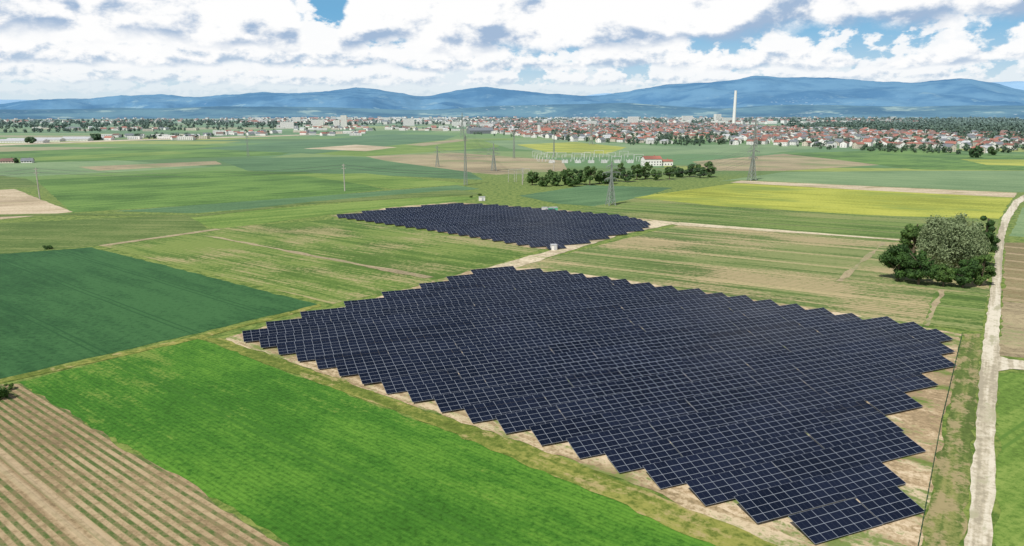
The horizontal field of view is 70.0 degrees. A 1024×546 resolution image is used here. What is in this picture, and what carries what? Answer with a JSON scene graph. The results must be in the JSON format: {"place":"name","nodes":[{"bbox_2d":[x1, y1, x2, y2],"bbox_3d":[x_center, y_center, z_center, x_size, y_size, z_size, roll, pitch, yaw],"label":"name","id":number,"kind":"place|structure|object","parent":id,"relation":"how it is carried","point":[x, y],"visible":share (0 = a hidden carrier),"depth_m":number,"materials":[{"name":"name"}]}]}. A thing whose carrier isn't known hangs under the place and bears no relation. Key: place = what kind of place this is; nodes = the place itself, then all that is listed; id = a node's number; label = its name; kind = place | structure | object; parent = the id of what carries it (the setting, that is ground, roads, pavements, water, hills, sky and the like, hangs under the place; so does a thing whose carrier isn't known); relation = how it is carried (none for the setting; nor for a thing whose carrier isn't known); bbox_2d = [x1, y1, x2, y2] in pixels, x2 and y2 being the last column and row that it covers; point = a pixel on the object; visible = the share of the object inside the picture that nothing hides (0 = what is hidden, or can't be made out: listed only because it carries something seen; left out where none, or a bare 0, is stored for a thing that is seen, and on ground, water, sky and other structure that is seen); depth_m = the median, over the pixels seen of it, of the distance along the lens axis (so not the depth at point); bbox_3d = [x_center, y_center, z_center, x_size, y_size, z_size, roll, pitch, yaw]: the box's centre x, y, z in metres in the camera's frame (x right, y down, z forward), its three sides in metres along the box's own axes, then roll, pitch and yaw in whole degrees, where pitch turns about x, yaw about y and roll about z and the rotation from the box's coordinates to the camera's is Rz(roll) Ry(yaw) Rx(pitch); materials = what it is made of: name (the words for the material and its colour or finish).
{"place":"outdoors","nodes":[
{"label":"outdoors","id":0,"kind":"place"},
{"bbox_2d":[0,176,41,187],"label":"crop field","id":1,"kind":"structure","parent":0,"point":[9,182],"depth_m":638.70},
{"bbox_2d":[0,189,71,218],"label":"ploughed field","id":2,"kind":"structure","parent":0,"point":[13,201],"depth_m":481.15,"materials":[{"name":"soil"}]},
{"bbox_2d":[7,138,65,141],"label":"farm shed","id":3,"kind":"structure","parent":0,"point":[56,139],"depth_m":1531.45,"materials":[{"name":"white metal"}]},
{"bbox_2d":[34,137,92,140],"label":"farm shed","id":4,"kind":"structure","parent":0,"point":[78,138],"depth_m":1566.77,"materials":[{"name":"white metal"}]},
{"bbox_2d":[0,216,208,253],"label":"row crop field","id":5,"kind":"structure","parent":0,"point":[28,236],"depth_m":376.38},
{"bbox_2d":[0,160,209,176],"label":"crop field","id":6,"kind":"structure","parent":0,"point":[74,167],"depth_m":811.99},
{"bbox_2d":[82,161,220,170],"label":"crop strip","id":7,"kind":"object","parent":6,"relation":"on","point":[120,167],"visible":1,"depth_m":842.17,"materials":[{"name":"soil"}]},
{"bbox_2d":[0,145,286,162],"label":"crop field","id":8,"kind":"structure","parent":0,"point":[193,151],"depth_m":1087.15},
{"bbox_2d":[17,151,187,161],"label":"crop strip","id":9,"kind":"object","parent":8,"relation":"on","point":[100,156],"visible":0.79,"depth_m":1036.59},
{"bbox_2d":[0,383,288,545],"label":"row crop field","id":10,"kind":"structure","parent":0,"point":[67,478],"depth_m":117.43,"materials":[{"name":"soil"}]},
{"bbox_2d":[0,386,11,398],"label":"shrub","id":11,"kind":"object","parent":10,"relation":"on","point":[4,393],"visible":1,"depth_m":156.08,"materials":[{"name":"green plant"}]},
{"bbox_2d":[0,247,316,378],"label":"cereal field","id":12,"kind":"structure","parent":0,"point":[61,306],"depth_m":232.25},
{"bbox_2d":[99,229,220,245],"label":"farm track","id":13,"kind":"structure","parent":0,"point":[159,237],"depth_m":357.91,"materials":[{"name":"soil"}]},
{"bbox_2d":[0,133,342,145],"bbox_3d":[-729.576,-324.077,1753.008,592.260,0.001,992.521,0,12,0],"label":"road","id":14,"kind":"structure","parent":0,"point":[136,140],"depth_m":1584.71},
{"bbox_2d":[36,171,381,212],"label":"crop field","id":15,"kind":"structure","parent":0,"point":[89,194],"depth_m":588.51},
{"bbox_2d":[342,164,345,190],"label":"utility pole","id":16,"kind":"object","parent":15,"relation":"on","point":[343,165],"visible":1,"depth_m":567.22,"materials":[{"name":"concrete"}]},
{"bbox_2d":[38,165,336,176],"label":"power line","id":17,"kind":"object","parent":16,"relation":"attached to","point":[180,173],"visible":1,"depth_m":535.61,"materials":[{"name":"metal"}]},
{"bbox_2d":[120,185,476,212],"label":"cereal field","id":18,"kind":"structure","parent":0,"point":[203,208],"depth_m":497.13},
{"bbox_2d":[204,235,431,277],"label":"farm track","id":19,"kind":"structure","parent":0,"point":[385,269],"depth_m":298.38,"materials":[{"name":"soil"}]},
{"bbox_2d":[104,219,540,303],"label":"meadow","id":20,"kind":"structure","parent":0,"point":[436,256],"depth_m":315.55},
{"bbox_2d":[197,134,455,153],"bbox_3d":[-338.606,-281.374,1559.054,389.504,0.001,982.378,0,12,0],"label":"crop field","id":21,"kind":"structure","parent":0,"point":[374,140],"depth_m":1434.30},
{"bbox_2d":[217,156,481,179],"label":"crop field","id":22,"kind":"structure","parent":0,"point":[306,164],"depth_m":826.90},
{"bbox_2d":[305,145,395,150],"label":"ploughed field","id":23,"kind":"structure","parent":0,"point":[358,147],"depth_m":1253.99,"materials":[{"name":"soil"}]},
{"bbox_2d":[19,339,715,545],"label":"bright crop field","id":24,"kind":"structure","parent":0,"point":[289,459],"depth_m":128.52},
{"bbox_2d":[277,173,463,188],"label":"crop field","id":25,"kind":"structure","parent":0,"point":[389,182],"depth_m":657.42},
{"bbox_2d":[316,138,512,155],"bbox_3d":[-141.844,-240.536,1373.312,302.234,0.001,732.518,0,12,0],"label":"crop field","id":26,"kind":"structure","parent":0,"point":[406,149],"depth_m":1236.80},
{"bbox_2d":[406,139,462,145],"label":"crop strip","id":27,"kind":"object","parent":26,"relation":"on","point":[434,143],"visible":0.92,"depth_m":1457.46,"materials":[{"name":"soil"}]},
{"bbox_2d":[366,152,566,174],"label":"ploughed field","id":28,"kind":"structure","parent":0,"point":[482,164],"depth_m":892.64,"materials":[{"name":"soil"}]},
{"bbox_2d":[487,143,498,170],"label":"lattice pylon","id":29,"kind":"object","parent":28,"relation":"on","point":[493,157],"visible":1,"depth_m":763.00,"materials":[{"name":"metal"}]},
{"bbox_2d":[332,202,658,248],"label":"solar site ground","id":30,"kind":"structure","parent":0,"point":[540,247],"depth_m":414.31,"materials":[{"name":"soil"}]},
{"bbox_2d":[336,203,650,248],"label":"solar panel array","id":31,"kind":"object","parent":30,"relation":"on","point":[531,227],"visible":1,"depth_m":397.78,"materials":[{"name":"blue glass"}]},
{"bbox_2d":[0,118,1023,545],"bbox_3d":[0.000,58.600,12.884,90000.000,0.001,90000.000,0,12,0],"label":"ground","id":32,"kind":"structure","parent":0,"point":[498,190],"depth_m":667.52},
{"bbox_2d":[0,157,34,162],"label":"farm barn","id":33,"kind":"structure","parent":32,"relation":"on","point":[22,160],"depth_m":883.40,"materials":[{"name":"white tile"}]},
{"bbox_2d":[0,139,49,142],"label":"farm shed","id":34,"kind":"structure","parent":32,"relation":"on","point":[21,141],"depth_m":1462.40,"materials":[{"name":"white metal"}]},
{"bbox_2d":[0,304,320,382],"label":"grass strip","id":35,"kind":"object","parent":32,"relation":"on","point":[53,369],"visible":0.99,"depth_m":189.02,"materials":[{"name":"green plant"}]},
{"bbox_2d":[0,190,477,216],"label":"ditch","id":36,"kind":"object","parent":32,"relation":"on","point":[436,193],"visible":0.98,"depth_m":496.69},
{"bbox_2d":[280,122,293,127],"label":"apartment block","id":37,"kind":"structure","parent":32,"relation":"on","point":[287,124],"depth_m":2768.74,"materials":[{"name":"white concrete"}]},
{"bbox_2d":[311,120,322,125],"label":"apartment block","id":38,"kind":"structure","parent":32,"relation":"on","point":[316,122],"depth_m":3151.89,"materials":[{"name":"white concrete"}]},
{"bbox_2d":[191,197,477,227],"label":"meadow strip","id":39,"kind":"object","parent":32,"relation":"on","point":[244,218],"visible":0.98,"depth_m":452.18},
{"bbox_2d":[340,115,346,127],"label":"apartment block","id":40,"kind":"structure","parent":32,"relation":"on","point":[343,121],"depth_m":2883.72,"materials":[{"name":"white concrete"}]},
{"bbox_2d":[403,119,413,125],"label":"apartment block","id":41,"kind":"structure","parent":32,"relation":"on","point":[408,122],"depth_m":3304.31,"materials":[{"name":"white concrete"}]},
{"bbox_2d":[463,134,467,184],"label":"lattice mast","id":42,"kind":"object","parent":32,"relation":"on","point":[465,165],"visible":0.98,"depth_m":611.00,"materials":[{"name":"metal"}]},
{"bbox_2d":[466,127,492,133],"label":"grey hall","id":43,"kind":"structure","parent":32,"relation":"on","point":[485,130],"depth_m":2085.64,"materials":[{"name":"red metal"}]},
{"bbox_2d":[199,337,777,545],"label":"verge strip","id":44,"kind":"object","parent":32,"relation":"on","point":[681,519],"visible":1,"depth_m":125.91,"materials":[{"name":"green plant"}]},
{"bbox_2d":[0,116,1023,145],"bbox_3d":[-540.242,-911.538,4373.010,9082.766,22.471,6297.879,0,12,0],"label":"town buildings","id":45,"kind":"structure","parent":32,"relation":"on","point":[791,139],"depth_m":2127.93,"materials":[{"name":"white tile"}]},
{"bbox_2d":[0,116,1023,153],"bbox_3d":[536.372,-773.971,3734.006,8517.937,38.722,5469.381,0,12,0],"label":"distant trees","id":46,"kind":"object","parent":32,"relation":"on","point":[963,126],"visible":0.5,"depth_m":2593.89,"materials":[{"name":"green plant"}]},
{"bbox_2d":[525,170,540,184],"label":"hedgerow tree","id":47,"kind":"object","parent":32,"relation":"on","point":[534,178],"visible":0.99,"depth_m":612.30,"materials":[{"name":"green plant"}]},
{"bbox_2d":[537,176,550,186],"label":"hedgerow tree","id":48,"kind":"object","parent":32,"relation":"on","point":[544,181],"visible":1,"depth_m":602.64,"materials":[{"name":"green plant"}]},
{"bbox_2d":[550,173,561,185],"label":"hedgerow tree","id":49,"kind":"object","parent":32,"relation":"on","point":[556,177],"visible":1,"depth_m":605.77,"materials":[{"name":"green plant"}]},
{"bbox_2d":[559,168,573,184],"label":"hedgerow tree","id":50,"kind":"object","parent":32,"relation":"on","point":[565,174],"visible":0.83,"depth_m":610.75,"materials":[{"name":"green plant"}]},
{"bbox_2d":[566,175,579,186],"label":"hedgerow tree","id":51,"kind":"object","parent":32,"relation":"on","point":[571,182],"visible":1,"depth_m":600.95,"materials":[{"name":"green plant"}]},
{"bbox_2d":[572,169,582,184],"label":"hedgerow tree","id":52,"kind":"object","parent":32,"relation":"on","point":[580,174],"visible":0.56,"depth_m":618.31,"materials":[{"name":"green plant"}]},
{"bbox_2d":[532,150,643,162],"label":"electrical substation","id":53,"kind":"object","parent":32,"relation":"on","point":[592,161],"visible":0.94,"depth_m":907.65,"materials":[{"name":"paint"}]},
{"bbox_2d":[581,166,596,184],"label":"hedgerow tree","id":54,"kind":"object","parent":32,"relation":"on","point":[589,172],"visible":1,"depth_m":612.65,"materials":[{"name":"green plant"}]},
{"bbox_2d":[593,170,604,183],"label":"hedgerow tree","id":55,"kind":"object","parent":32,"relation":"on","point":[598,177],"visible":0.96,"depth_m":624.04,"materials":[{"name":"green plant"}]},
{"bbox_2d":[599,172,616,183],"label":"hedgerow tree","id":56,"kind":"object","parent":32,"relation":"on","point":[605,181],"visible":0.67,"depth_m":623.99,"materials":[{"name":"green plant"}]},
{"bbox_2d":[619,170,633,181],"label":"hedgerow tree","id":57,"kind":"object","parent":32,"relation":"on","point":[629,174],"visible":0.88,"depth_m":642.02,"materials":[{"name":"green plant"}]},
{"bbox_2d":[631,164,643,179],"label":"hedgerow tree","id":58,"kind":"object","parent":32,"relation":"on","point":[638,169],"visible":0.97,"depth_m":658.74,"materials":[{"name":"green plant"}]},
{"bbox_2d":[642,162,652,178],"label":"hedgerow tree","id":59,"kind":"object","parent":32,"relation":"on","point":[647,167],"visible":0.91,"depth_m":666.12,"materials":[{"name":"green plant"}]},
{"bbox_2d":[651,169,661,179],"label":"hedgerow tree","id":60,"kind":"object","parent":32,"relation":"on","point":[655,173],"visible":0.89,"depth_m":660.28,"materials":[{"name":"green plant"}]},
{"bbox_2d":[663,166,673,178],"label":"hedgerow tree","id":61,"kind":"object","parent":32,"relation":"on","point":[668,171],"visible":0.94,"depth_m":665.67,"materials":[{"name":"green plant"}]},
{"bbox_2d":[674,167,683,176],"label":"hedgerow tree","id":62,"kind":"object","parent":32,"relation":"on","point":[677,173],"visible":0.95,"depth_m":686.38,"materials":[{"name":"green plant"}]},
{"bbox_2d":[684,164,696,176],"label":"hedgerow tree","id":63,"kind":"object","parent":32,"relation":"on","point":[690,172],"visible":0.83,"depth_m":692.92,"materials":[{"name":"green plant"}]},
{"bbox_2d":[693,167,706,177],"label":"hedgerow tree","id":64,"kind":"object","parent":32,"relation":"on","point":[702,171],"visible":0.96,"depth_m":679.06,"materials":[{"name":"green plant"}]},
{"bbox_2d":[705,161,716,176],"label":"hedgerow tree","id":65,"kind":"object","parent":32,"relation":"on","point":[711,170],"visible":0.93,"depth_m":686.26,"materials":[{"name":"green plant"}]},
{"bbox_2d":[714,114,731,120],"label":"power plant building","id":66,"kind":"structure","parent":32,"relation":"on","point":[717,116],"depth_m":4090.30,"materials":[{"name":"white concrete"}]},
{"bbox_2d":[732,91,736,123],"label":"power plant chimney","id":67,"kind":"object","parent":32,"relation":"on","point":[734,108],"visible":0.94,"depth_m":3854.72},
{"bbox_2d":[731,181,1016,196],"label":"bare strip","id":68,"kind":"object","parent":32,"relation":"on","point":[954,192],"visible":1,"depth_m":580.36,"materials":[{"name":"soil"}]},
{"bbox_2d":[918,334,961,545],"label":"wire fence","id":69,"kind":"object","parent":32,"relation":"on","point":[937,440],"visible":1,"depth_m":134.19,"materials":[{"name":"grey metal"}]},
{"bbox_2d":[922,334,982,545],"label":"verge strip","id":70,"kind":"object","parent":32,"relation":"on","point":[945,522],"visible":0.96,"depth_m":128.43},
{"bbox_2d":[968,145,983,157],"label":"broadleaf tree","id":71,"kind":"object","parent":32,"relation":"on","point":[976,151],"visible":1,"depth_m":983.10,"materials":[{"name":"green plant"}]},
{"bbox_2d":[0,76,1023,109],"bbox_3d":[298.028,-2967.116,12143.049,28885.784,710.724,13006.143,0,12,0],"label":"mountain range","id":72,"kind":"structure","parent":0,"point":[760,90],"depth_m":11162.87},
{"bbox_2d":[0,103,1023,118],"bbox_3d":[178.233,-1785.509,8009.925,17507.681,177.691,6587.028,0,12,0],"label":"foothills","id":73,"kind":"structure","parent":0,"point":[614,110],"depth_m":7865.51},
{"bbox_2d":[0,81,1023,103],"bbox_3d":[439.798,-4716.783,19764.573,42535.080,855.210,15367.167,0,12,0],"label":"mountain range","id":74,"kind":"structure","parent":0,"point":[1016,84],"depth_m":18849.84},
{"bbox_2d":[0,0,1023,99],"label":"sky","id":75,"kind":"structure","parent":0,"point":[50,49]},
{"bbox_2d":[225,336,815,545],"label":"farm track","id":76,"kind":"structure","parent":0,"point":[767,533],"depth_m":129.50,"materials":[{"name":"soil"}]},
{"bbox_2d":[519,142,625,153],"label":"rapeseed field","id":77,"kind":"structure","parent":0,"point":[571,147],"depth_m":1271.16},
{"bbox_2d":[488,220,677,267],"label":"farm track","id":78,"kind":"structure","parent":0,"point":[544,255],"depth_m":321.95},
{"bbox_2d":[226,265,962,545],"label":"solar site ground","id":79,"kind":"structure","parent":0,"point":[919,426],"depth_m":128.47,"materials":[{"name":"soil"}]},
{"bbox_2d":[242,266,956,543],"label":"solar panel array","id":80,"kind":"object","parent":79,"relation":"on","point":[731,428],"visible":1,"depth_m":168.02,"materials":[{"name":"blue glass"}]},
{"bbox_2d":[520,185,669,205],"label":"cereal field","id":81,"kind":"structure","parent":0,"point":[590,195],"depth_m":545.54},
{"bbox_2d":[602,162,620,205],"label":"lattice pylon","id":82,"kind":"object","parent":81,"relation":"on","point":[611,172],"visible":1,"depth_m":478.41,"materials":[{"name":"metal"}]},
{"bbox_2d":[486,139,818,155],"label":"crop field","id":83,"kind":"structure","parent":0,"point":[630,150],"depth_m":1236.48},
{"bbox_2d":[641,155,672,165],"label":"substation house","id":84,"kind":"structure","parent":0,"point":[659,160],"depth_m":835.84,"materials":[{"name":"paint"}]},
{"bbox_2d":[526,225,989,330],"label":"thin crop field","id":85,"kind":"structure","parent":0,"point":[805,270],"depth_m":287.27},
{"bbox_2d":[876,243,918,280],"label":"broadleaf tree","id":86,"kind":"object","parent":85,"relation":"on","point":[893,256],"visible":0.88,"depth_m":263.46,"materials":[{"name":"green plant"}]},
{"bbox_2d":[898,223,922,254],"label":"broadleaf tree","id":87,"kind":"object","parent":85,"relation":"on","point":[909,233],"visible":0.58,"depth_m":293.55,"materials":[{"name":"green plant"}]},
{"bbox_2d":[899,250,939,284],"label":"broadleaf tree","id":88,"kind":"object","parent":85,"relation":"on","point":[923,261],"visible":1,"depth_m":257.45,"materials":[{"name":"green plant"}]},
{"bbox_2d":[915,215,955,263],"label":"willow tree","id":89,"kind":"object","parent":85,"relation":"on","point":[923,242],"visible":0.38,"depth_m":275.63,"materials":[{"name":"green plant"}]},
{"bbox_2d":[930,263,956,285],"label":"broadleaf tree","id":90,"kind":"object","parent":85,"relation":"on","point":[943,276],"visible":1,"depth_m":255.16,"materials":[{"name":"green plant"}]},
{"bbox_2d":[927,213,993,268],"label":"willow tree","id":91,"kind":"object","parent":85,"relation":"on","point":[960,240],"visible":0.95,"depth_m":266.29,"materials":[{"name":"green plant"}]},
{"bbox_2d":[954,258,979,287],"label":"broadleaf tree","id":92,"kind":"object","parent":85,"relation":"on","point":[967,269],"visible":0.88,"depth_m":252.85,"materials":[{"name":"green plant"}]},
{"bbox_2d":[972,254,996,285],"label":"broadleaf tree","id":93,"kind":"object","parent":85,"relation":"on","point":[980,276],"visible":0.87,"depth_m":256.80,"materials":[{"name":"green plant"}]},
{"bbox_2d":[973,216,1000,264],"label":"broadleaf tree","id":94,"kind":"object","parent":85,"relation":"on","point":[989,230],"visible":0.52,"depth_m":284.71,"materials":[{"name":"green plant"}]},
{"bbox_2d":[694,154,875,170],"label":"ploughed field","id":95,"kind":"structure","parent":0,"point":[781,162],"depth_m":875.06,"materials":[{"name":"soil"}]},
{"bbox_2d":[674,222,899,239],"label":"farm track","id":96,"kind":"structure","parent":0,"point":[716,226],"depth_m":382.32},
{"bbox_2d":[577,198,998,240],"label":"green crop field","id":97,"kind":"structure","parent":0,"point":[881,226],"depth_m":422.27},
{"bbox_2d":[634,183,1012,218],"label":"rapeseed field","id":98,"kind":"structure","parent":0,"point":[842,201],"depth_m":508.21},
{"bbox_2d":[837,242,885,280],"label":"farm track","id":99,"kind":"structure","parent":0,"point":[847,273],"depth_m":289.70,"materials":[{"name":"soil"}]},
{"bbox_2d":[723,171,1023,191],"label":"cereal field","id":100,"kind":"structure","parent":0,"point":[1005,181],"depth_m":667.07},
{"bbox_2d":[747,143,759,180],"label":"lattice pylon","id":101,"kind":"object","parent":100,"relation":"on","point":[753,159],"visible":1,"depth_m":652.77,"materials":[{"name":"metal"}]},
{"bbox_2d":[613,142,754,181],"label":"power line","id":102,"kind":"object","parent":101,"relation":"attached to","point":[688,170],"visible":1,"depth_m":564.67,"materials":[{"name":"metal"}]},
{"bbox_2d":[790,149,1023,169],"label":"cereal field","id":103,"kind":"structure","parent":0,"point":[919,159],"depth_m":969.51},
{"bbox_2d":[987,146,999,154],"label":"broadleaf tree","id":104,"kind":"object","parent":103,"relation":"on","point":[991,150],"visible":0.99,"depth_m":1042.85,"materials":[{"name":"green plant"}]},
{"bbox_2d":[925,289,943,325],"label":"farm track","id":105,"kind":"structure","parent":0,"point":[935,302],"depth_m":232.00,"materials":[{"name":"soil"}]},
{"bbox_2d":[923,291,988,330],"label":"crop field","id":106,"kind":"structure","parent":0,"point":[961,310],"depth_m":226.30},
{"bbox_2d":[962,159,1023,165],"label":"rapeseed field","id":107,"kind":"structure","parent":0,"point":[1001,162],"depth_m":910.28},
{"bbox_2d":[964,195,1023,545],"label":"gravel road","id":108,"kind":"structure","parent":0,"point":[982,490],"depth_m":143.56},
{"bbox_2d":[991,353,1023,372],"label":"gravel road","id":109,"kind":"structure","parent":0,"point":[1000,363],"depth_m":178.01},
{"bbox_2d":[993,373,1023,545],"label":"meadow","id":110,"kind":"structure","parent":0,"point":[1009,497],"depth_m":128.17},
{"bbox_2d":[999,301,1023,357],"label":"ploughed field","id":111,"kind":"structure","parent":0,"point":[1011,342],"depth_m":205.66,"materials":[{"name":"soil"}]},
{"bbox_2d":[1002,243,1023,301],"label":"row crop field","id":112,"kind":"structure","parent":0,"point":[1013,276],"depth_m":278.34,"materials":[{"name":"soil"}]},
{"bbox_2d":[1009,207,1023,236],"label":"cereal field","id":113,"kind":"structure","parent":0,"point":[1018,230],"depth_m":389.37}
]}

